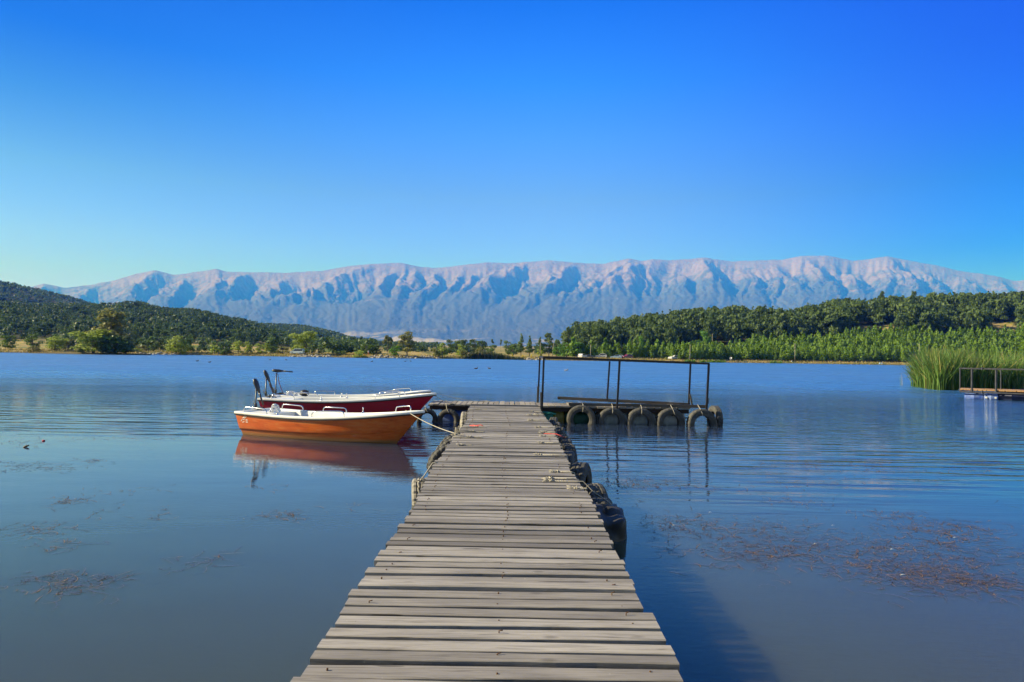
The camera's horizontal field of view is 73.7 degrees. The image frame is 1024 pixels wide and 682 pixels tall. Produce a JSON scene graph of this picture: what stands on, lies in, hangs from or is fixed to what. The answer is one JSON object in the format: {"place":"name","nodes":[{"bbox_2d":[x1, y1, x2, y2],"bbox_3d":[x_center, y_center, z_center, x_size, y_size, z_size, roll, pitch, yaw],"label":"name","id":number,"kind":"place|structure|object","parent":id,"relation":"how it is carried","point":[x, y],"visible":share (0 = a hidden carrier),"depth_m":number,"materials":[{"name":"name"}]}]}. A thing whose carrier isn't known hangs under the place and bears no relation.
{"place":"outdoors","nodes":[
{"label":"outdoors","id":0,"kind":"place"},
{"bbox_2d":[39,352,149,354],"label":"islet","id":1,"kind":"object","parent":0,"point":[91,353],"visible":0.31,"depth_m":190.50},
{"bbox_2d":[67,329,111,352],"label":"willow tree","id":2,"kind":"object","parent":1,"relation":"on","point":[92,337],"visible":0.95,"depth_m":189.10,"materials":[{"name":"green plant"}]},
{"bbox_2d":[76,308,139,348],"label":"olive green tree","id":3,"kind":"object","parent":1,"relation":"on","point":[115,322],"visible":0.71,"depth_m":196.39,"materials":[{"name":"green plant"}]},
{"bbox_2d":[91,334,129,353],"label":"round tree","id":4,"kind":"object","parent":1,"relation":"on","point":[108,349],"visible":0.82,"depth_m":191.09,"materials":[{"name":"green plant"}]},
{"bbox_2d":[111,345,137,353],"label":"dark bush","id":5,"kind":"object","parent":1,"relation":"on","point":[128,348],"visible":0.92,"depth_m":192.71,"materials":[{"name":"green plant"}]},
{"bbox_2d":[0,288,1020,364],"bbox_3d":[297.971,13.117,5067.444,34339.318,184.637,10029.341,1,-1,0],"label":"ground","id":6,"kind":"structure","parent":0,"point":[998,324],"depth_m":345.36,"materials":[{"name":"green plant"}]},
{"bbox_2d":[0,335,18,348],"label":"round tree","id":7,"kind":"object","parent":6,"relation":"on","point":[6,340],"visible":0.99,"depth_m":225.97,"materials":[{"name":"green plant"}]},
{"bbox_2d":[23,333,43,346],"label":"round tree","id":8,"kind":"object","parent":6,"relation":"on","point":[31,338],"visible":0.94,"depth_m":215.16,"materials":[{"name":"green plant"}]},
{"bbox_2d":[0,280,94,304],"bbox_3d":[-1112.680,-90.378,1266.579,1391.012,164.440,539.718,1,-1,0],"label":"ridge wood","id":9,"kind":"object","parent":6,"relation":"on","point":[31,291],"visible":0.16,"depth_m":1344.64,"materials":[{"name":"green plant"}]},
{"bbox_2d":[45,336,68,349],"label":"willow tree","id":10,"kind":"object","parent":6,"relation":"on","point":[54,343],"visible":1,"depth_m":208.51,"materials":[{"name":"green plant"}]},
{"bbox_2d":[61,337,73,349],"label":"dry bush","id":11,"kind":"object","parent":6,"relation":"on","point":[67,343],"visible":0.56,"depth_m":216.02,"materials":[{"name":"green plant"}]},
{"bbox_2d":[165,335,190,352],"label":"willow tree","id":12,"kind":"object","parent":6,"relation":"on","point":[177,341],"visible":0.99,"depth_m":219.55,"materials":[{"name":"green plant"}]},
{"bbox_2d":[0,300,368,346],"bbox_3d":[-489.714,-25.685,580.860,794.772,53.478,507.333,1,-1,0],"label":"wood","id":13,"kind":"object","parent":6,"relation":"on","point":[44,319],"visible":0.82,"depth_m":456.51,"materials":[{"name":"green plant"}]},
{"bbox_2d":[231,340,245,352],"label":"young poplar","id":14,"kind":"object","parent":6,"relation":"on","point":[236,346],"visible":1,"depth_m":222.32,"materials":[{"name":"green plant"}]},
{"bbox_2d":[254,343,264,352],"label":"young poplar","id":15,"kind":"object","parent":6,"relation":"on","point":[259,348],"visible":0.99,"depth_m":222.96,"materials":[{"name":"green plant"}]},
{"bbox_2d":[276,346,289,353],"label":"dry bush","id":16,"kind":"object","parent":6,"relation":"on","point":[282,349],"visible":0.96,"depth_m":223.47,"materials":[{"name":"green plant"}]},
{"bbox_2d":[290,349,304,353],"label":"parked van","id":17,"kind":"object","parent":6,"relation":"on","point":[299,351],"visible":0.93,"depth_m":219.25,"materials":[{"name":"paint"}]},
{"bbox_2d":[288,331,318,353],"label":"willow tree","id":18,"kind":"object","parent":6,"relation":"on","point":[303,340],"visible":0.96,"depth_m":220.76,"materials":[{"name":"green plant"}]},
{"bbox_2d":[44,332,565,354],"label":"scrub","id":19,"kind":"object","parent":6,"relation":"on","point":[323,344],"visible":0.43,"depth_m":252.23,"materials":[{"name":"green plant"}]},
{"bbox_2d":[139,352,545,359],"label":"bank rocks","id":20,"kind":"object","parent":6,"relation":"on","point":[376,356],"visible":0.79,"depth_m":218.03,"materials":[{"name":"grey stone"}]},
{"bbox_2d":[258,322,438,346],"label":"distant wood","id":21,"kind":"object","parent":6,"relation":"on","point":[299,329],"visible":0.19,"depth_m":1026.44,"materials":[{"name":"green plant"}]},
{"bbox_2d":[352,350,365,357],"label":"bush","id":22,"kind":"object","parent":6,"relation":"on","point":[359,354],"visible":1,"depth_m":216.38,"materials":[{"name":"green plant"}]},
{"bbox_2d":[361,344,371,353],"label":"round tree","id":23,"kind":"object","parent":6,"relation":"on","point":[366,348],"visible":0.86,"depth_m":226.56,"materials":[{"name":"green plant"}]},
{"bbox_2d":[369,344,382,353],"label":"round tree","id":24,"kind":"object","parent":6,"relation":"on","point":[375,348],"visible":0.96,"depth_m":228.19,"materials":[{"name":"green plant"}]},
{"bbox_2d":[382,335,392,349],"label":"sparse tree","id":25,"kind":"object","parent":6,"relation":"on","point":[387,339],"visible":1,"depth_m":221.27,"materials":[{"name":"green plant"}]},
{"bbox_2d":[389,346,401,355],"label":"leafy tree","id":26,"kind":"object","parent":6,"relation":"on","point":[395,353],"visible":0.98,"depth_m":226.06,"materials":[{"name":"green plant"}]},
{"bbox_2d":[396,331,416,354],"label":"olive green tree","id":27,"kind":"object","parent":6,"relation":"on","point":[407,341],"visible":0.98,"depth_m":227.33,"materials":[{"name":"green plant"}]},
{"bbox_2d":[435,342,448,356],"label":"young poplar","id":28,"kind":"object","parent":6,"relation":"on","point":[443,351],"visible":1,"depth_m":237.24,"materials":[{"name":"green plant"}]},
{"bbox_2d":[446,339,454,353],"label":"round tree","id":29,"kind":"object","parent":6,"relation":"on","point":[451,346],"visible":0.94,"depth_m":295.15,"materials":[{"name":"green plant"}]},
{"bbox_2d":[0,348,909,364],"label":"dry grass","id":30,"kind":"structure","parent":6,"relation":"on","point":[289,354],"depth_m":224.10,"materials":[{"name":"beige plant"}]},
{"bbox_2d":[456,344,467,356],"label":"young poplar","id":31,"kind":"object","parent":6,"relation":"on","point":[460,346],"visible":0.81,"depth_m":243.96,"materials":[{"name":"green plant"}]},
{"bbox_2d":[459,339,468,352],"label":"round tree","id":32,"kind":"object","parent":6,"relation":"on","point":[463,342],"visible":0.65,"depth_m":303.70,"materials":[{"name":"green plant"}]},
{"bbox_2d":[469,339,479,351],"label":"round tree","id":33,"kind":"object","parent":6,"relation":"on","point":[471,341],"visible":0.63,"depth_m":302.69,"materials":[{"name":"green plant"}]},
{"bbox_2d":[475,340,487,351],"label":"round tree","id":34,"kind":"object","parent":6,"relation":"on","point":[484,344],"visible":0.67,"depth_m":300.57,"materials":[{"name":"green plant"}]},
{"bbox_2d":[502,340,513,354],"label":"round tree","id":35,"kind":"object","parent":6,"relation":"on","point":[506,346],"visible":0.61,"depth_m":313.77,"materials":[{"name":"green plant"}]},
{"bbox_2d":[507,343,518,354],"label":"round tree","id":36,"kind":"object","parent":6,"relation":"on","point":[512,347],"visible":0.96,"depth_m":276.63,"materials":[{"name":"green plant"}]},
{"bbox_2d":[515,333,525,351],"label":"dark pine tree","id":37,"kind":"object","parent":6,"relation":"on","point":[521,348],"visible":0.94,"depth_m":281.02,"materials":[{"name":"green plant"}]},
{"bbox_2d":[524,336,534,355],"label":"dark pine tree","id":38,"kind":"object","parent":6,"relation":"on","point":[529,346],"visible":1,"depth_m":277.37,"materials":[{"name":"green plant"}]},
{"bbox_2d":[541,332,555,352],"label":"old pine tree","id":39,"kind":"object","parent":6,"relation":"on","point":[547,341],"visible":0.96,"depth_m":274.74,"materials":[{"name":"green plant"}]},
{"bbox_2d":[552,346,561,356],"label":"leafy tree","id":40,"kind":"object","parent":6,"relation":"on","point":[555,351],"visible":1,"depth_m":259.92,"materials":[{"name":"green plant"}]},
{"bbox_2d":[559,342,570,356],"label":"leafy tree","id":41,"kind":"object","parent":6,"relation":"on","point":[564,349],"visible":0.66,"depth_m":267.90,"materials":[{"name":"green plant"}]},
{"bbox_2d":[563,326,571,351],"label":"old pine tree","id":42,"kind":"object","parent":6,"relation":"on","point":[568,334],"visible":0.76,"depth_m":285.41,"materials":[{"name":"green plant"}]},
{"bbox_2d":[571,342,586,356],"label":"leafy tree","id":43,"kind":"object","parent":6,"relation":"on","point":[578,344],"visible":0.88,"depth_m":263.36,"materials":[{"name":"green plant"}]},
{"bbox_2d":[615,342,622,354],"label":"pine tree","id":44,"kind":"object","parent":6,"relation":"on","point":[618,347],"visible":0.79,"depth_m":266.85,"materials":[{"name":"green plant"}]},
{"bbox_2d":[625,339,635,354],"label":"pine tree","id":45,"kind":"object","parent":6,"relation":"on","point":[629,349],"visible":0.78,"depth_m":267.27,"materials":[{"name":"green plant"}]},
{"bbox_2d":[635,341,645,357],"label":"pine tree","id":46,"kind":"object","parent":6,"relation":"on","point":[639,353],"visible":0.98,"depth_m":268.14,"materials":[{"name":"green plant"}]},
{"bbox_2d":[645,339,651,356],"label":"pine tree","id":47,"kind":"object","parent":6,"relation":"on","point":[648,345],"visible":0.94,"depth_m":269.03,"materials":[{"name":"green plant"}]},
{"bbox_2d":[664,342,670,357],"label":"pine tree","id":48,"kind":"object","parent":6,"relation":"on","point":[667,352],"visible":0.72,"depth_m":267.29,"materials":[{"name":"green plant"}]},
{"bbox_2d":[677,342,687,358],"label":"pine tree","id":49,"kind":"object","parent":6,"relation":"on","point":[684,351],"visible":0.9,"depth_m":264.75,"materials":[{"name":"green plant"}]},
{"bbox_2d":[697,331,711,343],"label":"leafy tree","id":50,"kind":"object","parent":6,"relation":"on","point":[704,334],"visible":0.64,"depth_m":321.53,"materials":[{"name":"green plant"}]},
{"bbox_2d":[702,345,709,359],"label":"pine tree","id":51,"kind":"object","parent":6,"relation":"on","point":[705,350],"visible":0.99,"depth_m":267.00,"materials":[{"name":"green plant"}]},
{"bbox_2d":[708,341,719,358],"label":"pine tree","id":52,"kind":"object","parent":6,"relation":"on","point":[711,347],"visible":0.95,"depth_m":269.68,"materials":[{"name":"green plant"}]},
{"bbox_2d":[717,346,725,358],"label":"pine tree","id":53,"kind":"object","parent":6,"relation":"on","point":[720,354],"visible":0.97,"depth_m":272.40,"materials":[{"name":"green plant"}]},
{"bbox_2d":[740,343,751,359],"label":"pine tree","id":54,"kind":"object","parent":6,"relation":"on","point":[746,351],"visible":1,"depth_m":279.54,"materials":[{"name":"green plant"}]},
{"bbox_2d":[759,347,767,359],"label":"pine tree","id":55,"kind":"object","parent":6,"relation":"on","point":[763,355],"visible":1,"depth_m":282.71,"materials":[{"name":"green plant"}]},
{"bbox_2d":[785,345,793,359],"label":"pine tree","id":56,"kind":"object","parent":6,"relation":"on","point":[788,353],"visible":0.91,"depth_m":286.17,"materials":[{"name":"green plant"}]},
{"bbox_2d":[560,291,1023,349],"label":"pine forest","id":57,"kind":"object","parent":6,"relation":"on","point":[969,310],"visible":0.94,"depth_m":364.04,"materials":[{"name":"green plant"}]},
{"bbox_2d":[565,323,1023,359],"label":"pine plantation","id":58,"kind":"object","parent":6,"relation":"on","point":[910,336],"visible":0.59,"depth_m":325.50,"materials":[{"name":"green plant"}]},
{"bbox_2d":[802,345,811,360],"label":"pine tree","id":59,"kind":"object","parent":6,"relation":"on","point":[806,352],"visible":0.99,"depth_m":287.45,"materials":[{"name":"green plant"}]},
{"bbox_2d":[841,348,852,360],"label":"pine tree","id":60,"kind":"object","parent":6,"relation":"on","point":[846,353],"visible":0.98,"depth_m":290.61,"materials":[{"name":"green plant"}]},
{"bbox_2d":[856,346,867,361],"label":"pine tree","id":61,"kind":"object","parent":6,"relation":"on","point":[861,354],"visible":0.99,"depth_m":291.33,"materials":[{"name":"green plant"}]},
{"bbox_2d":[872,349,881,360],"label":"pine tree","id":62,"kind":"object","parent":6,"relation":"on","point":[875,358],"visible":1,"depth_m":293.14,"materials":[{"name":"green plant"}]},
{"bbox_2d":[881,347,890,361],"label":"pine tree","id":63,"kind":"object","parent":6,"relation":"on","point":[884,358],"visible":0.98,"depth_m":294.60,"materials":[{"name":"green plant"}]},
{"bbox_2d":[898,346,906,361],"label":"pine tree","id":64,"kind":"object","parent":6,"relation":"on","point":[903,353],"visible":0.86,"depth_m":293.43,"materials":[{"name":"green plant"}]},
{"bbox_2d":[0,352,1023,681],"bbox_3d":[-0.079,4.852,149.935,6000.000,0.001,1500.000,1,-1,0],"label":"water","id":65,"kind":"structure","parent":0,"point":[270,606],"depth_m":8.77,"materials":[{"name":"blue liquid"}]},
{"bbox_2d":[234,404,424,443],"bbox_3d":[-4.088,1.893,15.651,4.804,0.958,1.395,0,-1,24],"label":"motor boat","id":66,"kind":"object","parent":65,"relation":"on","point":[374,427],"visible":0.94,"depth_m":15.10,"materials":[{"name":"orange paint"}]},
{"bbox_2d":[253,378,264,409],"bbox_3d":[-6.154,1.667,16.660,0.386,1.502,0.195,0,-1,24],"label":"outboard motor","id":67,"kind":"object","parent":66,"relation":"attached to","point":[256,384],"visible":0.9,"depth_m":16.65,"materials":[{"name":"black plastic"}]},
{"bbox_2d":[269,404,280,412],"bbox_3d":[-5.679,1.645,16.389,0.244,0.292,0.244,0,-1,28],"label":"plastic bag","id":68,"kind":"object","parent":66,"relation":"in","point":[274,407],"visible":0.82,"depth_m":16.33,"materials":[{"name":"white plastic"}]},
{"bbox_2d":[257,391,436,412],"bbox_3d":[-4.486,1.833,18.988,4.804,0.911,1.395,1,-1,4],"label":"motor boat","id":69,"kind":"object","parent":65,"relation":"on","point":[383,403],"visible":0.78,"depth_m":18.45,"materials":[{"name":"red paint"}]},
{"bbox_2d":[263,370,275,397],"bbox_3d":[-6.778,1.564,19.126,0.386,1.502,0.195,1,-1,4],"label":"outboard motor","id":70,"kind":"object","parent":69,"relation":"attached to","point":[266,374],"visible":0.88,"depth_m":19.10,"materials":[{"name":"black plastic"}]},
{"bbox_2d":[272,388,430,396],"bbox_3d":[-4.885,1.889,20.917,4.804,0.939,1.395,1,-1,1],"label":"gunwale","id":71,"kind":"object","parent":65,"relation":"on","point":[373,395],"visible":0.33,"depth_m":21.29,"materials":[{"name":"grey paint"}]},
{"bbox_2d":[272,369,292,394],"bbox_3d":[-7.072,1.625,20.985,0.641,1.521,0.195,1,-1,1],"label":"outboard motor","id":72,"kind":"object","parent":71,"relation":"attached to","point":[277,371],"visible":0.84,"depth_m":20.96,"materials":[{"name":"black plastic"}]},
{"bbox_2d":[290,406,682,681],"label":"walkway","id":73,"kind":"structure","parent":65,"relation":"on","point":[497,560],"depth_m":4.37,"materials":[{"name":"grey wood"}]},
{"bbox_2d":[412,462,437,505],"bbox_3d":[-1.168,2.189,9.287,0.370,1.066,0.846,-3,19,-7],"label":"tyre","id":74,"kind":"object","parent":73,"relation":"hanging from","point":[418,483],"visible":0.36,"depth_m":9.11,"materials":[{"name":"rubber"}]},
{"bbox_2d":[426,435,482,467],"bbox_3d":[-1.025,2.200,12.077,0.958,1.053,0.307,1,-1,-24],"label":"tyre","id":75,"kind":"object","parent":73,"relation":"hanging from","point":[436,454],"visible":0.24,"depth_m":11.95,"materials":[{"name":"rubber"}]},
{"bbox_2d":[436,430,483,448],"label":"tyre","id":76,"kind":"object","parent":73,"relation":"hanging from","point":[446,441],"visible":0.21,"depth_m":12.90,"materials":[{"name":"rubber"}]},
{"bbox_2d":[459,409,487,426],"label":"tyre","id":77,"kind":"object","parent":73,"relation":"on","point":[463,419],"visible":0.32,"depth_m":17.98,"materials":[{"name":"rubber"}]},
{"bbox_2d":[529,411,557,422],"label":"tyre","id":78,"kind":"object","parent":73,"relation":"on","point":[553,419],"visible":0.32,"depth_m":17.69,"materials":[{"name":"rubber"}]},
{"bbox_2d":[527,414,560,426],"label":"tyre","id":79,"kind":"object","parent":73,"relation":"on","point":[556,424],"visible":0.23,"depth_m":16.77,"materials":[{"name":"rubber"}]},
{"bbox_2d":[527,419,564,434],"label":"tyre","id":80,"kind":"object","parent":73,"relation":"on","point":[560,430],"visible":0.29,"depth_m":15.37,"materials":[{"name":"rubber"}]},
{"bbox_2d":[535,426,568,442],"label":"tyre","id":81,"kind":"object","parent":73,"relation":"on","point":[560,438],"visible":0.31,"depth_m":13.94,"materials":[{"name":"rubber"}]},
{"bbox_2d":[537,441,575,465],"bbox_3d":[0.738,2.111,11.596,0.649,0.873,0.686,1,11,10],"label":"tyre","id":82,"kind":"object","parent":73,"relation":"on","point":[571,457],"visible":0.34,"depth_m":11.48,"materials":[{"name":"rubber"}]},
{"bbox_2d":[541,431,571,444],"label":"tyre","id":83,"kind":"object","parent":73,"relation":"hanging from","point":[566,441],"visible":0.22,"depth_m":13.09,"materials":[{"name":"rubber"}]},
{"bbox_2d":[539,435,577,461],"bbox_3d":[0.804,2.160,12.489,0.687,0.887,0.726,1,-6,-6],"label":"tyre","id":84,"kind":"object","parent":73,"relation":"hanging from","point":[568,447],"visible":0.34,"depth_m":12.37,"materials":[{"name":"rubber"}]},
{"bbox_2d":[534,453,591,485],"bbox_3d":[0.744,2.163,10.243,0.788,1.096,0.886,1,28,16],"label":"tyre","id":85,"kind":"object","parent":73,"relation":"hanging from","point":[582,470],"visible":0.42,"depth_m":10.08,"materials":[{"name":"rubber"}]},
{"bbox_2d":[543,477,612,507],"bbox_3d":[0.794,2.187,8.303,0.771,0.860,0.991,1,-28,20],"label":"tyre","id":86,"kind":"object","parent":73,"relation":"on","point":[600,501],"visible":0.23,"depth_m":8.20,"materials":[{"name":"rubber"}]},
{"bbox_2d":[549,470,608,497],"bbox_3d":[0.813,2.205,8.718,0.732,0.836,0.841,1,-45,-9],"label":"tyre","id":87,"kind":"object","parent":73,"relation":"hanging from","point":[599,489],"visible":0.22,"depth_m":8.63,"materials":[{"name":"rubber"}]},
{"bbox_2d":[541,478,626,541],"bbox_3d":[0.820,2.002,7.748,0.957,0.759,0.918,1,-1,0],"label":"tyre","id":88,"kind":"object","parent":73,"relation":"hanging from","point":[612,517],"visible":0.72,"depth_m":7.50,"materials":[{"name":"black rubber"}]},
{"bbox_2d":[464,350,523,359],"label":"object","id":89,"kind":"object","parent":65,"relation":"on","point":[483,355],"visible":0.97,"depth_m":241.21,"materials":[{"name":"green plant"}]},
{"bbox_2d":[0,435,1023,610],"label":"floating weed","id":90,"kind":"object","parent":65,"relation":"on","point":[771,555],"visible":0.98,"depth_m":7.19,"materials":[{"name":"brown plant"}]},
{"bbox_2d":[428,356,709,424],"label":"cross pier","id":91,"kind":"structure","parent":65,"relation":"on","point":[562,410],"depth_m":20.05,"materials":[{"name":"grey wood"}]},
{"bbox_2d":[417,408,436,421],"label":"tyre","id":92,"kind":"object","parent":91,"relation":"attached to","point":[431,412],"visible":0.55,"depth_m":19.71,"materials":[{"name":"rubber"}]},
{"bbox_2d":[437,405,459,422],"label":"tyre","id":93,"kind":"object","parent":91,"relation":"hanging from","point":[443,413],"visible":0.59,"depth_m":19.70,"materials":[{"name":"rubber"}]},
{"bbox_2d":[567,403,595,424],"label":"tyre","id":94,"kind":"object","parent":91,"relation":"attached to","point":[574,410],"visible":0.62,"depth_m":19.72,"materials":[{"name":"rubber"}]},
{"bbox_2d":[597,403,625,424],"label":"tyre","id":95,"kind":"object","parent":91,"relation":"attached to","point":[606,412],"visible":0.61,"depth_m":19.72,"materials":[{"name":"rubber"}]},
{"bbox_2d":[626,404,654,425],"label":"tyre","id":96,"kind":"object","parent":91,"relation":"attached to","point":[634,413],"visible":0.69,"depth_m":19.71,"materials":[{"name":"rubber"}]},
{"bbox_2d":[656,404,684,425],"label":"tyre","id":97,"kind":"object","parent":91,"relation":"attached to","point":[664,413],"visible":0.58,"depth_m":19.72,"materials":[{"name":"rubber"}]},
{"bbox_2d":[686,404,716,425],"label":"tyre","id":98,"kind":"object","parent":91,"relation":"attached to","point":[694,415],"visible":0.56,"depth_m":19.72,"materials":[{"name":"rubber"}]},
{"bbox_2d":[707,405,722,425],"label":"tyre","id":99,"kind":"object","parent":91,"relation":"attached to","point":[716,411],"visible":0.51,"depth_m":20.02,"materials":[{"name":"rubber"}]},
{"bbox_2d":[684,359,782,362],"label":"bank reeds","id":100,"kind":"object","parent":65,"relation":"on","point":[720,361],"visible":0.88,"depth_m":259.23,"materials":[{"name":"brown plant"}]},
{"bbox_2d":[895,343,1023,389],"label":"reed bed","id":101,"kind":"object","parent":65,"relation":"in","point":[934,369],"visible":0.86,"depth_m":48.79,"materials":[{"name":"green plant"}]},
{"bbox_2d":[959,367,1023,400],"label":"landing stage","id":102,"kind":"object","parent":65,"relation":"on","point":[1002,394],"visible":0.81,"depth_m":35.92,"materials":[{"name":"grey paint"}]},
{"bbox_2d":[0,0,1023,287],"label":"sky","id":103,"kind":"structure","parent":0,"point":[174,137],"materials":[{"name":"blue"}]},
{"bbox_2d":[33,256,1023,345],"bbox_3d":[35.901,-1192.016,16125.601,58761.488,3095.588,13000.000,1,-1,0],"label":"mountains","id":104,"kind":"structure","parent":0,"point":[487,302],"depth_m":16675.49,"materials":[{"name":"grey stone"}]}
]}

